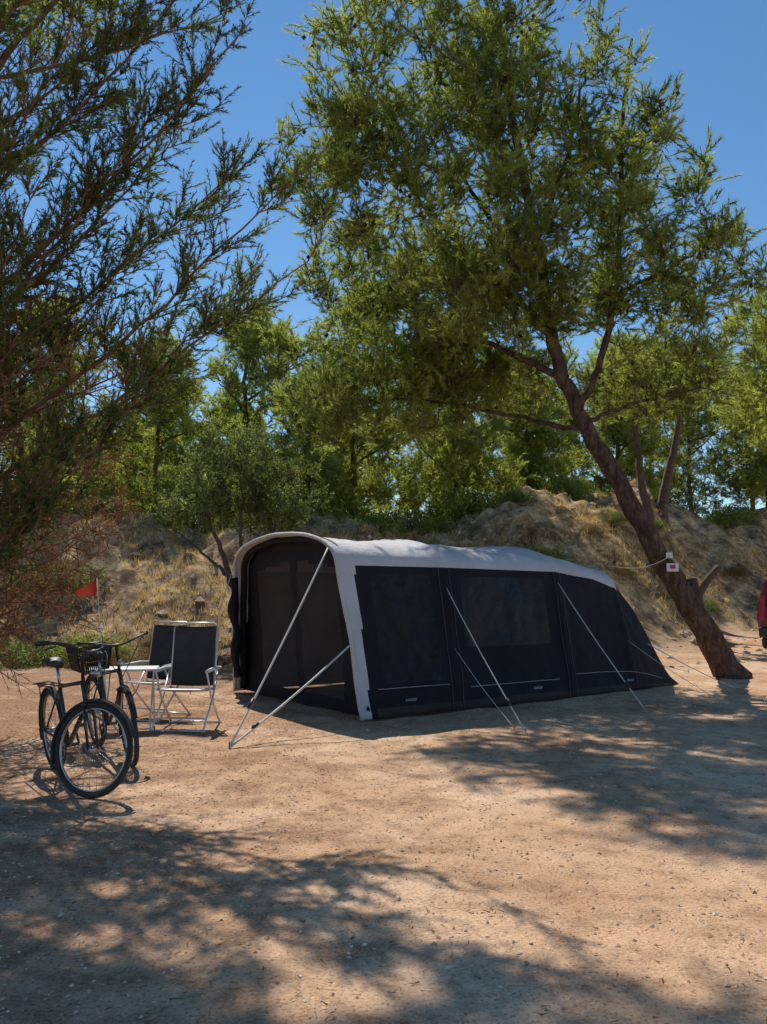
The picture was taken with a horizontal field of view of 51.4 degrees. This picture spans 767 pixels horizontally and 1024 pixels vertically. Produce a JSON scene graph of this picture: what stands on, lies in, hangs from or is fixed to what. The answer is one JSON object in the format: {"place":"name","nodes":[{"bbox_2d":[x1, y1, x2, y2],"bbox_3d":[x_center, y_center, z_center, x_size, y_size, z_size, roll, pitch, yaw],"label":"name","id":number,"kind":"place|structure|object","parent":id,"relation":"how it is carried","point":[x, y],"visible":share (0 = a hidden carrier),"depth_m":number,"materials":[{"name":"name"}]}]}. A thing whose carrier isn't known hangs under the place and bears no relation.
{"place":"outdoors","nodes":[
{"label":"outdoors","id":0,"kind":"place"},
{"bbox_2d":[0,479,766,1023],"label":"ground","id":1,"kind":"structure","parent":0,"point":[280,959],"depth_m":4.92,"materials":[{"name":"beige soil"}]},
{"bbox_2d":[0,630,13,650],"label":"shrub","id":2,"kind":"object","parent":1,"relation":"on","point":[8,642],"visible":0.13,"depth_m":18.08,"materials":[{"name":"green plant"}]},
{"bbox_2d":[0,633,68,670],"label":"shrub","id":3,"kind":"object","parent":1,"relation":"on","point":[24,658],"visible":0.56,"depth_m":16.86,"materials":[{"name":"green plant"}]},
{"bbox_2d":[0,557,110,594],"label":"shrub","id":4,"kind":"object","parent":1,"relation":"on","point":[72,578],"visible":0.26,"depth_m":20.19,"materials":[{"name":"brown plant"}]},
{"bbox_2d":[0,290,124,517],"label":"pine tree","id":5,"kind":"object","parent":1,"relation":"on","point":[51,374],"visible":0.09,"depth_m":28.29,"materials":[{"name":"green plant"}]},
{"bbox_2d":[0,0,138,84],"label":"pine tree","id":6,"kind":"object","parent":1,"relation":"on","point":[96,5],"visible":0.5,"depth_m":13.73,"materials":[{"name":"green plant"}]},
{"bbox_2d":[33,641,135,798],"bbox_3d":[-2.566,1.583,6.388,0.651,1.153,1.757,4,-7,-34],"label":"bicycle","id":7,"kind":"object","parent":1,"relation":"on","point":[61,742],"visible":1,"depth_m":6.02,"materials":[{"name":"rubber"}]},
{"bbox_2d":[43,491,139,522],"bbox_3d":[-9.491,0.009,26.074,3.256,1.396,3.004,3,-6,-23],"label":"shrub","id":8,"kind":"object","parent":1,"relation":"on","point":[96,510],"visible":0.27,"depth_m":25.71,"materials":[{"name":"green plant"}]},
{"bbox_2d":[48,643,137,670],"bbox_3d":[-5.921,3.065,16.550,2.004,0.786,1.660,3,-7,-23],"label":"shrub","id":9,"kind":"object","parent":1,"relation":"on","point":[112,660],"visible":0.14,"depth_m":16.59,"materials":[{"name":"plant"}]},
{"bbox_2d":[47,628,141,665],"bbox_3d":[-6.484,2.962,17.522,2.601,0.896,1.880,-2,-6,16],"label":"shrub","id":10,"kind":"object","parent":1,"relation":"on","point":[73,641],"visible":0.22,"depth_m":17.36,"materials":[{"name":"green plant"}]},
{"bbox_2d":[65,578,147,766],"bbox_3d":[-2.600,1.450,7.515,0.630,1.668,1.814,3,-7,-26],"label":"bicycle","id":11,"kind":"object","parent":1,"relation":"on","point":[97,660],"visible":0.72,"depth_m":7.66,"materials":[{"name":"metal"}]},
{"bbox_2d":[102,666,159,730],"bbox_3d":[-2.860,2.090,8.981,0.600,0.662,0.440,1,-6,-12],"label":"camping table","id":12,"kind":"object","parent":1,"relation":"on","point":[141,668],"visible":0.56,"depth_m":8.96,"materials":[{"name":"plastic"}]},
{"bbox_2d":[125,648,149,665],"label":"shrub","id":13,"kind":"object","parent":1,"relation":"on","point":[146,658],"visible":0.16,"depth_m":16.80,"materials":[{"name":"beige plant"}]},
{"bbox_2d":[128,630,152,651],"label":"shrub","id":14,"kind":"object","parent":1,"relation":"on","point":[145,642],"visible":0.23,"depth_m":17.88,"materials":[{"name":"beige plant"}]},
{"bbox_2d":[73,326,220,519],"bbox_3d":[-8.492,-2.867,28.863,5.610,8.263,4.628,2,-6,-14],"label":"pine tree","id":15,"kind":"object","parent":1,"relation":"on","point":[138,486],"visible":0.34,"depth_m":28.48,"materials":[{"name":"green plant"}]},
{"bbox_2d":[123,621,191,722],"bbox_3d":[-2.847,1.970,9.958,0.638,1.183,0.696,-2,-6,20],"label":"camping chair","id":16,"kind":"object","parent":1,"relation":"on","point":[161,647],"visible":0.62,"depth_m":10.21,"materials":[{"name":"fabric"}]},
{"bbox_2d":[0,0,341,697],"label":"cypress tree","id":17,"kind":"object","parent":1,"relation":"on","point":[35,505],"visible":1,"depth_m":7.79,"materials":[{"name":"green plant"}]},
{"bbox_2d":[140,503,226,534],"bbox_3d":[-7.012,0.297,26.606,4.371,1.491,3.055,-5,-8,37],"label":"shrub","id":18,"kind":"object","parent":1,"relation":"on","point":[193,524],"visible":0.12,"depth_m":25.98,"materials":[{"name":"green plant"}]},
{"bbox_2d":[149,622,221,732],"bbox_3d":[-2.239,1.866,9.115,0.638,1.183,0.696,0,-6,4],"label":"camping chair","id":19,"kind":"object","parent":1,"relation":"on","point":[194,656],"visible":1,"depth_m":9.34,"materials":[{"name":"fabric"}]},
{"bbox_2d":[188,527,218,537],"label":"shrub","id":20,"kind":"object","parent":1,"relation":"on","point":[205,531],"visible":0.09,"depth_m":25.17,"materials":[{"name":"green plant"}]},
{"bbox_2d":[217,651,232,667],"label":"shrub","id":21,"kind":"object","parent":1,"relation":"on","point":[226,658],"visible":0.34,"depth_m":16.78,"materials":[{"name":"beige plant"}]},
{"bbox_2d":[200,512,263,532],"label":"shrub","id":22,"kind":"object","parent":1,"relation":"on","point":[232,526],"visible":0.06,"depth_m":26.89,"materials":[{"name":"green plant"}]},
{"bbox_2d":[144,416,334,590],"bbox_3d":[-3.514,0.293,19.347,4.677,5.138,2.910,0,-6,0],"label":"olive tree","id":23,"kind":"object","parent":1,"relation":"on","point":[218,490],"visible":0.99,"depth_m":19.11,"materials":[{"name":"green plant"}]},
{"bbox_2d":[174,297,337,516],"bbox_3d":[-4.585,-3.625,29.179,6.358,8.927,6.025,2,-6,-17],"label":"pine tree","id":24,"kind":"object","parent":1,"relation":"on","point":[246,353],"visible":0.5,"depth_m":28.46,"materials":[{"name":"green plant"}]},
{"bbox_2d":[255,353,365,513],"bbox_3d":[-2.401,-2.442,27.419,3.600,6.427,4.364,3,-7,-27],"label":"pine tree","id":25,"kind":"object","parent":1,"relation":"on","point":[333,465],"visible":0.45,"depth_m":27.05,"materials":[{"name":"green plant"}]},
{"bbox_2d":[306,504,377,522],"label":"shrub","id":26,"kind":"object","parent":1,"relation":"on","point":[339,517],"visible":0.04,"depth_m":26.85,"materials":[{"name":"green plant"}]},
{"bbox_2d":[280,272,428,518],"bbox_3d":[-1.070,-3.911,29.069,6.060,10.506,6.330,-1,-6,9],"label":"pine tree","id":27,"kind":"object","parent":1,"relation":"on","point":[379,488],"visible":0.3,"depth_m":28.73,"materials":[{"name":"green plant"}]},
{"bbox_2d":[344,508,412,538],"bbox_3d":[-0.310,0.377,24.516,2.282,0.998,2.064,-3,-7,27],"label":"shrub","id":28,"kind":"object","parent":1,"relation":"on","point":[381,523],"visible":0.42,"depth_m":24.32,"materials":[{"name":"green plant"}]},
{"bbox_2d":[0,330,766,525],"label":"distant trees","id":29,"kind":"object","parent":1,"relation":"on","point":[468,478],"visible":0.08,"depth_m":35.57,"materials":[{"name":"green plant"}]},
{"bbox_2d":[0,478,766,654],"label":"dry grass","id":30,"kind":"structure","parent":1,"relation":"on","point":[180,551],"depth_m":23.45,"materials":[{"name":"beige plant"}]},
{"bbox_2d":[0,676,766,1023],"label":"fallen needles","id":31,"kind":"object","parent":1,"relation":"on","point":[304,828],"visible":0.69,"depth_m":5.36,"materials":[{"name":"brown plant"}]},
{"bbox_2d":[1,479,766,666],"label":"bank rocks","id":32,"kind":"object","parent":1,"relation":"on","point":[199,599],"visible":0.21,"depth_m":21.70,"materials":[{"name":"stone"}]},
{"bbox_2d":[355,504,447,533],"bbox_3d":[0.662,0.496,27.550,3.825,1.564,3.528,-5,-8,37],"label":"shrub","id":33,"kind":"object","parent":1,"relation":"on","point":[410,521],"visible":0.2,"depth_m":26.94,"materials":[{"name":"green plant"}]},
{"bbox_2d":[413,513,457,533],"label":"shrub","id":34,"kind":"object","parent":1,"relation":"on","point":[434,524],"visible":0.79,"depth_m":26.16,"materials":[{"name":"green plant"}]},
{"bbox_2d":[418,484,500,521],"bbox_3d":[3.010,-0.227,28.492,3.055,1.621,4.577,-3,-7,26],"label":"shrub","id":35,"kind":"object","parent":1,"relation":"on","point":[461,505],"visible":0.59,"depth_m":27.71,"materials":[{"name":"green plant"}]},
{"bbox_2d":[383,312,537,509],"bbox_3d":[2.658,-3.859,29.947,5.738,8.502,6.056,-5,-8,41],"label":"pine tree","id":36,"kind":"object","parent":1,"relation":"on","point":[446,465],"visible":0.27,"depth_m":28.82,"materials":[{"name":"green plant"}]},
{"bbox_2d":[190,532,733,748],"bbox_3d":[1.500,1.638,12.069,9.014,2.489,8.267,0,-6,0],"label":"tunnel tent","id":37,"kind":"object","parent":1,"relation":"on","point":[375,629],"visible":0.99,"depth_m":11.07,"materials":[{"name":"fabric"}]},
{"bbox_2d":[612,556,669,567],"bbox_3d":[4.626,0.872,14.162,1.853,0.284,0.011,5,-8,-38],"label":"clothes line","id":38,"kind":"object","parent":37,"relation":"attached to","point":[645,566],"visible":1,"depth_m":14.22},
{"bbox_2d":[254,0,766,678],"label":"pine tree","id":39,"kind":"object","parent":1,"relation":"on","point":[470,278],"visible":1,"depth_m":14.84,"materials":[{"name":"green plant"}]},
{"bbox_2d":[666,553,678,570],"bbox_3d":[5.330,0.923,14.694,0.220,0.345,0.032,0,-6,0],"label":"pitch sign","id":40,"kind":"object","parent":39,"relation":"attached to","point":[672,566],"visible":1,"depth_m":14.68,"materials":[{"name":"white paint"}]},
{"bbox_2d":[699,564,721,598],"bbox_3d":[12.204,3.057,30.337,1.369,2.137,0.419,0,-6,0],"label":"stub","id":41,"kind":"object","parent":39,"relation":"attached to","point":[710,576],"visible":0.52,"depth_m":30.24,"materials":[{"name":"brown wood"}]},
{"bbox_2d":[494,489,536,504],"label":"shrub","id":42,"kind":"object","parent":1,"relation":"on","point":[514,496],"visible":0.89,"depth_m":26.22,"materials":[{"name":"green plant"}]},
{"bbox_2d":[482,484,556,506],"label":"shrub","id":43,"kind":"object","parent":1,"relation":"on","point":[496,495],"visible":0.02,"depth_m":29.60,"materials":[{"name":"green plant"}]},
{"bbox_2d":[471,350,586,494],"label":"pine tree","id":44,"kind":"object","parent":1,"relation":"on","point":[528,470],"visible":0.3,"depth_m":32.36,"materials":[{"name":"green plant"}]},
{"bbox_2d":[524,539,578,564],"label":"shrub","id":45,"kind":"object","parent":1,"relation":"on","point":[553,552],"visible":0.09,"depth_m":23.03,"materials":[{"name":"green plant"}]},
{"bbox_2d":[530,475,594,502],"bbox_3d":[6.546,-0.819,29.685,2.350,1.267,3.176,2,-6,-19],"label":"shrub","id":46,"kind":"object","parent":1,"relation":"on","point":[558,486],"visible":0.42,"depth_m":29.07,"materials":[{"name":"green plant"}]},
{"bbox_2d":[546,474,598,492],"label":"shrub","id":47,"kind":"object","parent":1,"relation":"on","point":[590,489],"visible":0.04,"depth_m":32.38,"materials":[{"name":"green plant"}]},
{"bbox_2d":[574,522,607,534],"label":"shrub","id":48,"kind":"object","parent":1,"relation":"on","point":[594,528],"visible":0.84,"depth_m":24.54,"materials":[{"name":"beige plant"}]},
{"bbox_2d":[562,342,663,494],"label":"pine tree","id":49,"kind":"object","parent":1,"relation":"on","point":[621,434],"visible":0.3,"depth_m":40.49,"materials":[{"name":"green plant"}]},
{"bbox_2d":[599,509,626,521],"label":"shrub","id":50,"kind":"object","parent":1,"relation":"on","point":[618,516],"visible":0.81,"depth_m":25.69,"materials":[{"name":"green plant"}]},
{"bbox_2d":[611,562,644,575],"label":"shrub","id":51,"kind":"object","parent":1,"relation":"on","point":[624,572],"visible":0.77,"depth_m":23.07,"materials":[{"name":"beige plant"}]},
{"bbox_2d":[571,339,728,524],"bbox_3d":[8.312,-1.766,25.013,5.214,7.491,3.505,0,-6,0],"label":"pine tree","id":52,"kind":"object","parent":1,"relation":"on","point":[680,409],"visible":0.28,"depth_m":24.77,"materials":[{"name":"green plant"}]},
{"bbox_2d":[655,518,670,528],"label":"shrub","id":53,"kind":"object","parent":1,"relation":"on","point":[659,524],"visible":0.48,"depth_m":26.32,"materials":[{"name":"green plant"}]},
{"bbox_2d":[654,588,671,599],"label":"shrub","id":54,"kind":"object","parent":1,"relation":"on","point":[662,592],"visible":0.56,"depth_m":23.28,"materials":[{"name":"beige plant"}]},
{"bbox_2d":[651,491,703,513],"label":"shrub","id":55,"kind":"object","parent":1,"relation":"on","point":[688,505],"visible":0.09,"depth_m":38.10,"materials":[{"name":"green plant"}]},
{"bbox_2d":[624,331,743,527],"bbox_3d":[10.608,-2.938,28.362,4.196,7.083,3.653,0,-6,0],"label":"pine tree","id":56,"kind":"object","parent":1,"relation":"on","point":[663,497],"visible":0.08,"depth_m":27.93,"materials":[{"name":"green plant"}]},
{"bbox_2d":[645,397,740,516],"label":"pine tree","id":57,"kind":"object","parent":1,"relation":"on","point":[705,470],"visible":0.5,"depth_m":41.10,"materials":[{"name":"green plant"}]},
{"bbox_2d":[687,578,704,606],"bbox_3d":[10.166,3.125,25.609,0.848,2.002,0.529,0,-6,0],"label":"dead trunk","id":58,"kind":"object","parent":1,"relation":"on","point":[693,583],"visible":0.28,"depth_m":25.46,"materials":[{"name":"brown wood"}]},
{"bbox_2d":[703,598,723,611],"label":"shrub","id":59,"kind":"object","parent":1,"relation":"on","point":[714,606],"visible":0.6,"depth_m":30.75,"materials":[{"name":"green plant"}]},
{"bbox_2d":[700,276,766,462],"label":"pine tree","id":60,"kind":"object","parent":1,"relation":"on","point":[757,327],"visible":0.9,"depth_m":20.54,"materials":[{"name":"green plant"}]},
{"bbox_2d":[700,501,766,526],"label":"shrub","id":61,"kind":"object","parent":1,"relation":"on","point":[725,514],"visible":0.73,"depth_m":38.36,"materials":[{"name":"green plant"}]},
{"bbox_2d":[720,565,751,577],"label":"shrub","id":62,"kind":"object","parent":1,"relation":"on","point":[733,571],"visible":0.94,"depth_m":32.90,"materials":[{"name":"plant"}]},
{"bbox_2d":[717,338,766,506],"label":"pine tree","id":63,"kind":"object","parent":1,"relation":"on","point":[752,470],"visible":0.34,"depth_m":40.15,"materials":[{"name":"green plant"}]},
{"bbox_2d":[757,579,766,648],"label":"parked van","id":64,"kind":"object","parent":1,"relation":"on","point":[762,615],"visible":1,"depth_m":22.01,"materials":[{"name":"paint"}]},
{"bbox_2d":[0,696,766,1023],"bbox_3d":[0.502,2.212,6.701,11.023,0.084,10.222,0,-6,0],"label":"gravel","id":65,"kind":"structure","parent":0,"point":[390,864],"depth_m":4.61,"materials":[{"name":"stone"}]},
{"bbox_2d":[0,0,766,516],"label":"sky","id":66,"kind":"structure","parent":0,"point":[720,46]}
]}

